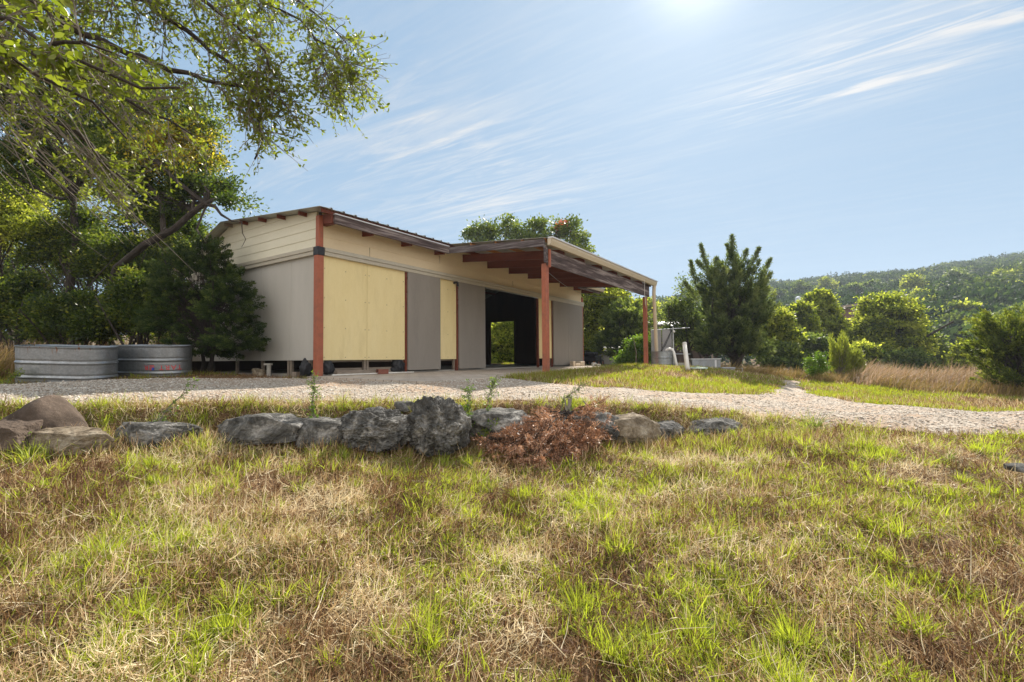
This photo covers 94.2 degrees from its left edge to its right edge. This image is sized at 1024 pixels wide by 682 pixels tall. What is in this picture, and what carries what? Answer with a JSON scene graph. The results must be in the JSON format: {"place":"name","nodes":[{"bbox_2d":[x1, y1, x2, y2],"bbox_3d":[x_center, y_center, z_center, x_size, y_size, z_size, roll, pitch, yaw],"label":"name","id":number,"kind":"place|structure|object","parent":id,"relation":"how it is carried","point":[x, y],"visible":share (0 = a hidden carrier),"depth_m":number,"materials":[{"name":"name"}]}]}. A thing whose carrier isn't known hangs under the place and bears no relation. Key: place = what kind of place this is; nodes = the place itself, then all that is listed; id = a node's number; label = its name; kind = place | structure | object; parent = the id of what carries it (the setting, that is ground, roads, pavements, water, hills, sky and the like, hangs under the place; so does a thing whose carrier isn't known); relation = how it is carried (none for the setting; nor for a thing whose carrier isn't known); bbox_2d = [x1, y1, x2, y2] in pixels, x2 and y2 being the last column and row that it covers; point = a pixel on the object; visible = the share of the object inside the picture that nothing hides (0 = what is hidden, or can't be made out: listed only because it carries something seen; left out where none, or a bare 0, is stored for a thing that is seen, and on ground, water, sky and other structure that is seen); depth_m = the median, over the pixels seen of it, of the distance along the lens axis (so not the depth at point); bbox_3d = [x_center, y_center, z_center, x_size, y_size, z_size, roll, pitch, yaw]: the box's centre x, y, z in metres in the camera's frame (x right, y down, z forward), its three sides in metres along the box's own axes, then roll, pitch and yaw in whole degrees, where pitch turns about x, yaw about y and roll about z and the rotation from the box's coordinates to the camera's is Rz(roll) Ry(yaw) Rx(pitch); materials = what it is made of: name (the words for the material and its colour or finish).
{"place":"outdoors","nodes":[
{"label":"outdoors","id":0,"kind":"place"},
{"bbox_2d":[307,365,598,382],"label":"paved patio","id":1,"kind":"structure","parent":0,"point":[426,377],"depth_m":10.33,"materials":[{"name":"concrete"}]},
{"bbox_2d":[334,370,375,374],"bbox_3d":[-3.500,0.711,10.707,0.120,0.110,1.050,-2,-3,36],"label":"timber plank","id":2,"kind":"object","parent":1,"relation":"on","point":[353,371],"visible":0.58,"depth_m":10.59,"materials":[{"name":"grey wood"}]},
{"bbox_2d":[391,360,404,371],"bbox_3d":[-2.874,0.593,12.026,0.298,0.369,0.468,-2,-3,33],"label":"plastic bag","id":3,"kind":"object","parent":1,"relation":"on","point":[397,365],"visible":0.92,"depth_m":11.90,"materials":[{"name":"black plastic"}]},
{"bbox_2d":[0,335,1023,681],"bbox_3d":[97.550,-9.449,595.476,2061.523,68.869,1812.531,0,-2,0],"label":"ground","id":4,"kind":"structure","parent":0,"point":[446,555],"depth_m":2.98,"materials":[{"name":"green plant"}]},
{"bbox_2d":[0,419,42,454],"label":"boulder","id":5,"kind":"object","parent":4,"relation":"on","point":[11,430],"visible":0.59,"depth_m":4.16,"materials":[{"name":"grey stone"}]},
{"bbox_2d":[0,246,59,349],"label":"background oak","id":6,"kind":"object","parent":4,"relation":"on","point":[6,267],"visible":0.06,"depth_m":22.02,"materials":[{"name":"green plant"}]},
{"bbox_2d":[0,176,63,351],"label":"scrub oak","id":7,"kind":"object","parent":4,"relation":"on","point":[15,219],"visible":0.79,"depth_m":14.76,"materials":[{"name":"green plant"}]},
{"bbox_2d":[0,261,66,356],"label":"scrub oak","id":8,"kind":"object","parent":4,"relation":"on","point":[14,286],"visible":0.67,"depth_m":12.74,"materials":[{"name":"green plant"}]},
{"bbox_2d":[3,395,88,428],"bbox_3d":[-4.571,0.792,4.604,0.853,0.541,0.612,0,-2,-3],"label":"boulder","id":9,"kind":"object","parent":4,"relation":"on","point":[51,411],"visible":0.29,"depth_m":4.49,"materials":[{"name":"brown stone"}]},
{"bbox_2d":[2,165,99,344],"bbox_3d":[-16.958,-2.852,17.088,4.121,7.849,2.979,-1,-2,14],"label":"scrub oak","id":10,"kind":"object","parent":4,"relation":"on","point":[56,190],"visible":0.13,"depth_m":16.79,"materials":[{"name":"green plant"}]},
{"bbox_2d":[1,195,120,344],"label":"scrub oak","id":11,"kind":"object","parent":4,"relation":"on","point":[62,235],"visible":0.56,"depth_m":14.70,"materials":[{"name":"green plant"}]},
{"bbox_2d":[3,281,128,344],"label":"scrub oak","id":12,"kind":"object","parent":4,"relation":"on","point":[63,315],"visible":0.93,"depth_m":11.96,"materials":[{"name":"green plant"}]},
{"bbox_2d":[14,344,118,382],"bbox_3d":[-8.368,0.457,8.973,1.626,0.730,0.826,2,1,-4],"label":"stock tank","id":13,"kind":"object","parent":4,"relation":"on","point":[53,362],"visible":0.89,"depth_m":8.60,"materials":[{"name":"silver metal"}]},
{"bbox_2d":[28,426,114,456],"bbox_3d":[-4.027,0.902,4.360,0.744,0.234,0.411,-3,1,-6],"label":"boulder","id":14,"kind":"object","parent":4,"relation":"on","point":[83,437],"visible":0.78,"depth_m":4.24,"materials":[{"name":"beige stone"}]},
{"bbox_2d":[0,0,180,138],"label":"young oak","id":15,"kind":"object","parent":4,"relation":"on","point":[52,66],"visible":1,"depth_m":1.89,"materials":[{"name":"green plant"}]},
{"bbox_2d":[24,228,167,345],"bbox_3d":[-20.209,-2.300,23.700,9.473,6.927,5.449,0,-2,0],"label":"background oak","id":16,"kind":"object","parent":4,"relation":"on","point":[59,279],"visible":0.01,"depth_m":23.34,"materials":[{"name":"green plant"}]},
{"bbox_2d":[0,334,192,380],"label":"dry grass","id":17,"kind":"structure","parent":4,"relation":"on","point":[6,362],"depth_m":9.58,"materials":[{"name":"brown plant"}]},
{"bbox_2d":[0,42,221,341],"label":"oak tree","id":18,"kind":"object","parent":4,"relation":"on","point":[6,166],"visible":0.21,"depth_m":13.67,"materials":[{"name":"green plant"}]},
{"bbox_2d":[52,226,177,344],"bbox_3d":[-11.844,-1.267,14.631,4.023,4.526,3.174,0,-2,0],"label":"scrub oak","id":19,"kind":"object","parent":4,"relation":"on","point":[113,250],"visible":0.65,"depth_m":14.01,"materials":[{"name":"green plant"}]},
{"bbox_2d":[81,262,182,344],"bbox_3d":[-9.780,-0.534,12.291,3.077,2.986,2.108,-2,-2,31],"label":"scrub oak","id":20,"kind":"object","parent":4,"relation":"on","point":[125,297],"visible":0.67,"depth_m":11.87,"materials":[{"name":"green plant"}]},
{"bbox_2d":[110,344,192,377],"bbox_3d":[-7.464,0.441,9.876,1.546,0.710,0.826,1,1,3],"label":"stock tank","id":21,"kind":"object","parent":4,"relation":"on","point":[152,359],"visible":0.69,"depth_m":9.49,"materials":[{"name":"silver metal"}]},
{"bbox_2d":[0,369,311,383],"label":"shaded grass","id":22,"kind":"structure","parent":4,"relation":"on","point":[130,377],"depth_m":9.36,"materials":[{"name":"green plant"}]},
{"bbox_2d":[113,421,203,450],"bbox_3d":[-3.657,0.934,4.800,0.877,0.252,0.520,0,1,6],"label":"boulder","id":23,"kind":"object","parent":4,"relation":"on","point":[152,433],"visible":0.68,"depth_m":4.64,"materials":[{"name":"grey stone"}]},
{"bbox_2d":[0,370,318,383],"bbox_3d":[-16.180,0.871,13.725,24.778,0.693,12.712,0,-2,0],"label":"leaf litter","id":24,"kind":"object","parent":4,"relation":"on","point":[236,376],"visible":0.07,"depth_m":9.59,"materials":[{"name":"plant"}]},
{"bbox_2d":[124,222,210,343],"bbox_3d":[-10.676,-1.494,15.093,3.218,5.004,2.796,0,-2,0],"label":"scrub oak","id":25,"kind":"object","parent":4,"relation":"on","point":[169,242],"visible":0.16,"depth_m":14.46,"materials":[{"name":"green plant"}]},
{"bbox_2d":[66,108,271,345],"bbox_3d":[-8.517,-2.663,12.091,5.582,7.028,2.858,0,-2,0],"label":"oak tree","id":26,"kind":"object","parent":4,"relation":"on","point":[177,212],"visible":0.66,"depth_m":11.79,"materials":[{"name":"green plant"}]},
{"bbox_2d":[153,376,199,421],"bbox_3d":[-3.538,0.716,5.013,0.421,0.689,0.184,2,-3,-44],"label":"oak sprout","id":27,"kind":"object","parent":4,"relation":"on","point":[170,406],"visible":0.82,"depth_m":4.99,"materials":[{"name":"green plant"}]},
{"bbox_2d":[0,0,397,265],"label":"live oak","id":28,"kind":"object","parent":4,"relation":"on","point":[252,89],"visible":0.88,"depth_m":4.45,"materials":[{"name":"green plant"}]},
{"bbox_2d":[129,225,271,372],"bbox_3d":[-7.101,-0.884,10.920,3.489,3.513,2.191,-2,-3,36],"label":"juniper tree","id":29,"kind":"object","parent":4,"relation":"on","point":[202,323],"visible":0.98,"depth_m":10.69,"materials":[{"name":"green plant"}]},
{"bbox_2d":[217,413,302,445],"bbox_3d":[-2.680,0.926,5.119,0.953,0.292,0.562,-3,1,-3],"label":"boulder","id":30,"kind":"object","parent":4,"relation":"on","point":[255,429],"visible":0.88,"depth_m":4.93,"materials":[{"name":"grey stone"}]},
{"bbox_2d":[299,358,312,376],"bbox_3d":[-4.449,0.557,10.307,0.317,0.437,0.290,0,-2,0],"label":"plastic bag","id":31,"kind":"object","parent":4,"relation":"on","point":[305,368],"visible":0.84,"depth_m":10.21,"materials":[{"name":"black plastic"}]},
{"bbox_2d":[302,370,324,417],"bbox_3d":[-2.214,0.745,5.314,0.205,0.870,0.233,-1,-2,9],"label":"oak sprout","id":32,"kind":"object","parent":4,"relation":"on","point":[313,394],"visible":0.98,"depth_m":5.33,"materials":[{"name":"green plant"}]},
{"bbox_2d":[295,416,343,447],"bbox_3d":[-2.097,0.983,5.237,0.576,0.292,0.526,0,1,-17],"label":"boulder","id":33,"kind":"object","parent":4,"relation":"on","point":[313,430],"visible":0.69,"depth_m":5.04,"materials":[{"name":"grey stone"}]},
{"bbox_2d":[323,360,334,374],"bbox_3d":[-4.029,0.558,10.316,0.358,0.359,0.262,0,-2,0],"label":"plastic bag","id":34,"kind":"object","parent":4,"relation":"on","point":[328,367],"visible":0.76,"depth_m":10.23,"materials":[{"name":"black plastic"}]},
{"bbox_2d":[335,406,410,452],"bbox_3d":[-1.539,0.970,5.316,0.986,0.462,0.775,-1,1,0],"label":"boulder","id":35,"kind":"object","parent":4,"relation":"on","point":[379,428],"visible":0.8,"depth_m":5.06,"materials":[{"name":"grey stone"}]},
{"bbox_2d":[394,401,413,411],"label":"boulder","id":36,"kind":"object","parent":4,"relation":"on","point":[404,406],"visible":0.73,"depth_m":5.83,"materials":[{"name":"grey stone"}]},
{"bbox_2d":[174,206,657,377],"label":"workshop shed","id":37,"kind":"structure","parent":4,"relation":"on","point":[341,290],"depth_m":12.04,"materials":[{"name":"wood"}]},
{"bbox_2d":[407,272,440,369],"bbox_3d":[-2.325,-0.543,12.657,0.046,2.600,1.210,-2,-3,34],"label":"sliding door","id":38,"kind":"structure","parent":37,"relation":"in","point":[423,291],"depth_m":12.59,"materials":[{"name":"grey metal"}]},
{"bbox_2d":[458,282,485,368],"bbox_3d":[-1.194,-0.485,14.341,0.046,2.610,1.255,-2,-3,34],"label":"sliding door","id":39,"kind":"structure","parent":37,"relation":"in","point":[471,298],"depth_m":14.27,"materials":[{"name":"grey metal"}]},
{"bbox_2d":[552,301,568,364],"bbox_3d":[1.951,-0.344,19.004,0.046,2.600,1.235,-2,-3,34],"label":"sliding door","id":40,"kind":"structure","parent":37,"relation":"in","point":[560,309],"depth_m":18.94,"materials":[{"name":"grey metal"}]},
{"bbox_2d":[568,304,582,363],"bbox_3d":[2.675,-0.330,20.088,0.046,2.560,1.352,-2,-3,34],"label":"sliding door","id":41,"kind":"structure","parent":37,"relation":"in","point":[575,323],"depth_m":20.05,"materials":[{"name":"grey metal"}]},
{"bbox_2d":[17,420,849,463],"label":"grass","id":42,"kind":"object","parent":4,"relation":"on","point":[620,448],"visible":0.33,"depth_m":5.41,"materials":[{"name":"green plant"}]},
{"bbox_2d":[407,395,471,456],"bbox_3d":[-0.865,0.946,5.464,0.789,0.673,0.820,-3,1,-12],"label":"boulder","id":43,"kind":"object","parent":4,"relation":"on","point":[439,424],"visible":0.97,"depth_m":5.19,"materials":[{"name":"grey stone"}]},
{"bbox_2d":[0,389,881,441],"bbox_3d":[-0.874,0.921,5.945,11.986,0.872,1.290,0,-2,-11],"label":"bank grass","id":44,"kind":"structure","parent":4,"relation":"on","point":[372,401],"depth_m":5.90,"materials":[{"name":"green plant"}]},
{"bbox_2d":[1,389,884,444],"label":"grass","id":45,"kind":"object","parent":4,"relation":"on","point":[366,399],"visible":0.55,"depth_m":5.95,"materials":[{"name":"green plant"}]},
{"bbox_2d":[459,379,474,449],"bbox_3d":[-0.550,0.898,5.732,0.249,0.876,0.406,0,-2,0],"label":"oak sprout","id":46,"kind":"object","parent":4,"relation":"on","point":[468,396],"visible":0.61,"depth_m":5.77,"materials":[{"name":"green plant"}]},
{"bbox_2d":[484,374,500,410],"bbox_3d":[-0.284,0.880,5.876,0.314,0.936,0.212,1,-3,-38],"label":"oak sprout","id":47,"kind":"object","parent":4,"relation":"on","point":[491,391],"visible":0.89,"depth_m":5.91,"materials":[{"name":"green plant"}]},
{"bbox_2d":[466,407,529,438],"bbox_3d":[-0.218,1.008,5.865,0.947,0.318,0.594,0,1,-6],"label":"boulder","id":48,"kind":"object","parent":4,"relation":"on","point":[507,416],"visible":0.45,"depth_m":5.67,"materials":[{"name":"grey stone"}]},
{"bbox_2d":[491,321,513,363],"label":"oak tree","id":49,"kind":"object","parent":4,"relation":"on","point":[502,342],"visible":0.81,"depth_m":28.23,"materials":[{"name":"green plant"}]},
{"bbox_2d":[0,388,1023,681],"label":"flattened straw","id":50,"kind":"object","parent":4,"relation":"on","point":[1004,564],"visible":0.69,"depth_m":2.99,"materials":[{"name":"beige plant"}]},
{"bbox_2d":[0,394,1023,681],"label":"tall tufts","id":51,"kind":"object","parent":4,"relation":"on","point":[424,638],"visible":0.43,"depth_m":2.75,"materials":[{"name":"green plant"}]},
{"bbox_2d":[0,398,1023,681],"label":"green tufts","id":52,"kind":"object","parent":4,"relation":"on","point":[436,596],"visible":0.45,"depth_m":3.12,"materials":[{"name":"green plant"}]},
{"bbox_2d":[0,399,1023,681],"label":"brown thatch","id":53,"kind":"object","parent":4,"relation":"on","point":[300,649],"visible":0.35,"depth_m":3.17,"materials":[{"name":"plant"}]},
{"bbox_2d":[458,212,599,255],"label":"oak tree","id":54,"kind":"object","parent":4,"relation":"on","point":[561,229],"visible":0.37,"depth_m":29.80,"materials":[{"name":"green plant"}]},
{"bbox_2d":[471,394,618,477],"bbox_3d":[0.422,1.107,5.473,1.772,0.929,1.390,0,-2,0],"label":"dead brush heap","id":55,"kind":"object","parent":4,"relation":"on","point":[557,429],"visible":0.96,"depth_m":5.42,"materials":[{"name":"brown plant"}]},
{"bbox_2d":[508,362,653,379],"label":"paving edge grass","id":56,"kind":"structure","parent":4,"relation":"on","point":[577,370],"depth_m":11.69,"materials":[{"name":"green plant"}]},
{"bbox_2d":[569,411,618,440],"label":"boulder","id":57,"kind":"object","parent":4,"relation":"on","point":[601,416],"visible":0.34,"depth_m":5.73,"materials":[{"name":"grey stone"}]},
{"bbox_2d":[584,352,603,364],"bbox_3d":[3.807,0.852,22.265,0.770,0.660,0.832,-2,-3,34],"label":"garden cart","id":58,"kind":"object","parent":4,"relation":"on","point":[589,357],"visible":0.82,"depth_m":21.96,"materials":[{"name":"black plastic"}]},
{"bbox_2d":[581,287,652,362],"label":"oak tree","id":59,"kind":"object","parent":4,"relation":"on","point":[594,306],"visible":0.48,"depth_m":25.41,"materials":[{"name":"green plant"}]},
{"bbox_2d":[589,296,660,358],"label":"round juniper","id":60,"kind":"object","parent":4,"relation":"on","point":[622,314],"visible":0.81,"depth_m":23.64,"materials":[{"name":"green plant"}]},
{"bbox_2d":[609,331,651,364],"bbox_3d":[5.185,0.450,19.927,2.256,1.720,1.866,0,-2,0],"label":"leafy shrub","id":61,"kind":"object","parent":4,"relation":"on","point":[627,355],"visible":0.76,"depth_m":19.74,"materials":[{"name":"green plant"}]},
{"bbox_2d":[614,412,661,442],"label":"boulder","id":62,"kind":"object","parent":4,"relation":"on","point":[633,426],"visible":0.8,"depth_m":5.84,"materials":[{"name":"beige stone"}]},
{"bbox_2d":[642,297,665,321],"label":"oak tree","id":63,"kind":"object","parent":4,"relation":"on","point":[649,301],"visible":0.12,"depth_m":51.25,"materials":[{"name":"green plant"}]},
{"bbox_2d":[651,351,672,365],"bbox_3d":[5.643,0.726,17.884,0.800,0.675,0.800,0,-2,0],"label":"rainwater tank","id":64,"kind":"object","parent":4,"relation":"on","point":[662,357],"visible":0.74,"depth_m":17.55,"materials":[{"name":"grey metal"}]},
{"bbox_2d":[656,420,683,438],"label":"boulder","id":65,"kind":"object","parent":4,"relation":"on","point":[669,427],"visible":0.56,"depth_m":6.13,"materials":[{"name":"grey stone"}]},
{"bbox_2d":[651,325,689,365],"bbox_3d":[6.314,0.240,19.043,1.556,1.781,0.145,-2,-3,35],"label":"panel rack","id":66,"kind":"object","parent":4,"relation":"on","point":[667,338],"visible":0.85,"depth_m":19.15,"materials":[{"name":"grey metal"}]},
{"bbox_2d":[649,321,712,362],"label":"distant shed","id":67,"kind":"structure","parent":4,"relation":"on","point":[695,355],"depth_m":45.47,"materials":[{"name":"wood"}]},
{"bbox_2d":[657,272,713,359],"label":"oak sapling","id":68,"kind":"object","parent":4,"relation":"on","point":[675,313],"visible":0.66,"depth_m":20.80,"materials":[{"name":"green plant"}]},
{"bbox_2d":[690,358,721,367],"bbox_3d":[7.299,0.878,17.977,1.060,0.430,0.560,-1,-2,14],"label":"metal box","id":69,"kind":"object","parent":4,"relation":"on","point":[713,362],"visible":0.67,"depth_m":17.73,"materials":[{"name":"grey metal"}]},
{"bbox_2d":[686,417,742,436],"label":"boulder","id":70,"kind":"object","parent":4,"relation":"on","point":[713,423],"visible":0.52,"depth_m":6.30,"materials":[{"name":"grey stone"}]},
{"bbox_2d":[681,233,782,367],"bbox_3d":[8.739,-1.369,19.006,3.916,6.004,2.825,0,-2,0],"label":"juniper tree","id":71,"kind":"object","parent":4,"relation":"on","point":[737,317],"visible":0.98,"depth_m":18.72,"materials":[{"name":"green plant"}]},
{"bbox_2d":[751,305,808,356],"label":"oak tree","id":72,"kind":"object","parent":4,"relation":"on","point":[781,324],"visible":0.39,"depth_m":24.44,"materials":[{"name":"green plant"}]},
{"bbox_2d":[752,339,807,369],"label":"oak tree","id":73,"kind":"object","parent":4,"relation":"on","point":[787,354],"visible":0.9,"depth_m":23.39,"materials":[{"name":"green plant"}]},
{"bbox_2d":[788,280,815,293],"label":"hillside oak","id":74,"kind":"object","parent":4,"relation":"on","point":[801,284],"visible":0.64,"depth_m":149.65,"materials":[{"name":"green plant"}]},
{"bbox_2d":[583,251,1023,366],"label":"hillside forest","id":75,"kind":"object","parent":4,"relation":"on","point":[985,267],"visible":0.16,"depth_m":110.51,"materials":[{"name":"green plant"}]},
{"bbox_2d":[785,300,827,372],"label":"oak tree","id":76,"kind":"object","parent":4,"relation":"on","point":[806,314],"visible":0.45,"depth_m":30.55,"materials":[{"name":"green plant"}]},
{"bbox_2d":[793,329,829,372],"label":"oak tree","id":77,"kind":"object","parent":4,"relation":"on","point":[814,342],"visible":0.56,"depth_m":26.32,"materials":[{"name":"green plant"}]},
{"bbox_2d":[791,406,840,430],"bbox_3d":[4.093,1.045,6.426,0.606,0.393,0.758,0,-2,0],"label":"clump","id":78,"kind":"object","parent":4,"relation":"on","point":[817,425],"visible":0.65,"depth_m":6.40,"materials":[{"name":"green plant"}]},
{"bbox_2d":[800,349,834,376],"bbox_3d":[9.911,0.871,15.485,0.985,1.204,0.890,0,-2,0],"label":"leafy shrub","id":79,"kind":"object","parent":4,"relation":"on","point":[821,362],"visible":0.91,"depth_m":15.40,"materials":[{"name":"green plant"}]},
{"bbox_2d":[798,287,855,365],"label":"oak tree","id":80,"kind":"object","parent":4,"relation":"on","point":[825,300],"visible":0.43,"depth_m":33.48,"materials":[{"name":"green plant"}]},
{"bbox_2d":[815,276,839,290],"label":"hillside oak","id":81,"kind":"object","parent":4,"relation":"on","point":[825,281],"visible":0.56,"depth_m":154.83,"materials":[{"name":"green plant"}]},
{"bbox_2d":[820,312,849,373],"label":"oak tree","id":82,"kind":"object","parent":4,"relation":"on","point":[834,327],"visible":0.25,"depth_m":32.49,"materials":[{"name":"green plant"}]},
{"bbox_2d":[828,330,866,373],"bbox_3d":[11.929,1.062,16.915,1.193,3.027,2.567,-2,-3,35],"label":"broom shrub","id":83,"kind":"object","parent":4,"relation":"on","point":[843,356],"visible":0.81,"depth_m":16.65,"materials":[{"name":"green plant"}]},
{"bbox_2d":[835,338,886,369],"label":"oak tree","id":84,"kind":"object","parent":4,"relation":"on","point":[871,350],"visible":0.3,"depth_m":27.24,"materials":[{"name":"green plant"}]},
{"bbox_2d":[833,289,953,356],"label":"oak tree","id":85,"kind":"object","parent":4,"relation":"on","point":[891,321],"visible":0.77,"depth_m":29.98,"materials":[{"name":"green plant"}]},
{"bbox_2d":[873,344,941,372],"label":"oak tree","id":86,"kind":"object","parent":4,"relation":"on","point":[916,357],"visible":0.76,"depth_m":26.32,"materials":[{"name":"green plant"}]},
{"bbox_2d":[897,272,929,289],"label":"hillside oak","id":87,"kind":"object","parent":4,"relation":"on","point":[910,281],"visible":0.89,"depth_m":119.67,"materials":[{"name":"green plant"}]},
{"bbox_2d":[848,356,1004,387],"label":"tall pink grass","id":88,"kind":"structure","parent":4,"relation":"on","point":[951,375],"depth_m":15.46,"materials":[{"name":"plant"}]},
{"bbox_2d":[925,329,950,369],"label":"oak tree","id":89,"kind":"object","parent":4,"relation":"on","point":[943,345],"visible":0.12,"depth_m":33.22,"materials":[{"name":"green plant"}]},
{"bbox_2d":[929,309,970,340],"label":"hillside oak","id":90,"kind":"object","parent":4,"relation":"on","point":[957,317],"visible":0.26,"depth_m":65.41,"materials":[{"name":"green plant"}]},
{"bbox_2d":[939,267,972,279],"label":"hillside oak","id":91,"kind":"object","parent":4,"relation":"on","point":[952,271],"visible":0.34,"depth_m":129.54,"materials":[{"name":"green plant"}]},
{"bbox_2d":[946,297,989,310],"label":"hillside oak","id":92,"kind":"object","parent":4,"relation":"on","point":[968,305],"visible":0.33,"depth_m":73.88,"materials":[{"name":"green plant"}]},
{"bbox_2d":[943,339,993,370],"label":"oak tree","id":93,"kind":"object","parent":4,"relation":"on","point":[955,356],"visible":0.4,"depth_m":26.69,"materials":[{"name":"green plant"}]},
{"bbox_2d":[956,304,1023,390],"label":"juniper bush","id":94,"kind":"object","parent":4,"relation":"on","point":[997,345],"visible":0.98,"depth_m":13.11,"materials":[{"name":"green plant"}]},
{"bbox_2d":[1003,463,1023,472],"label":"boulder","id":95,"kind":"object","parent":4,"relation":"on","point":[1017,467],"visible":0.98,"depth_m":4.42,"materials":[{"name":"grey stone"}]},
{"bbox_2d":[0,377,1023,435],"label":"gravel driveway","id":96,"kind":"structure","parent":0,"point":[792,387],"depth_m":7.57,"materials":[{"name":"beige gravel"}]},
{"bbox_2d":[0,0,1023,330],"label":"sky","id":97,"kind":"structure","parent":0,"point":[824,136],"materials":[{"name":"blue"}]},
{"bbox_2d":[498,361,1023,411],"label":"verge grass","id":98,"kind":"structure","parent":0,"point":[881,390],"depth_m":11.53,"materials":[{"name":"green plant"}]},
{"bbox_2d":[680,358,1023,396],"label":"ochre grass","id":99,"kind":"structure","parent":0,"point":[988,388],"depth_m":13.26,"materials":[{"name":"plant"}]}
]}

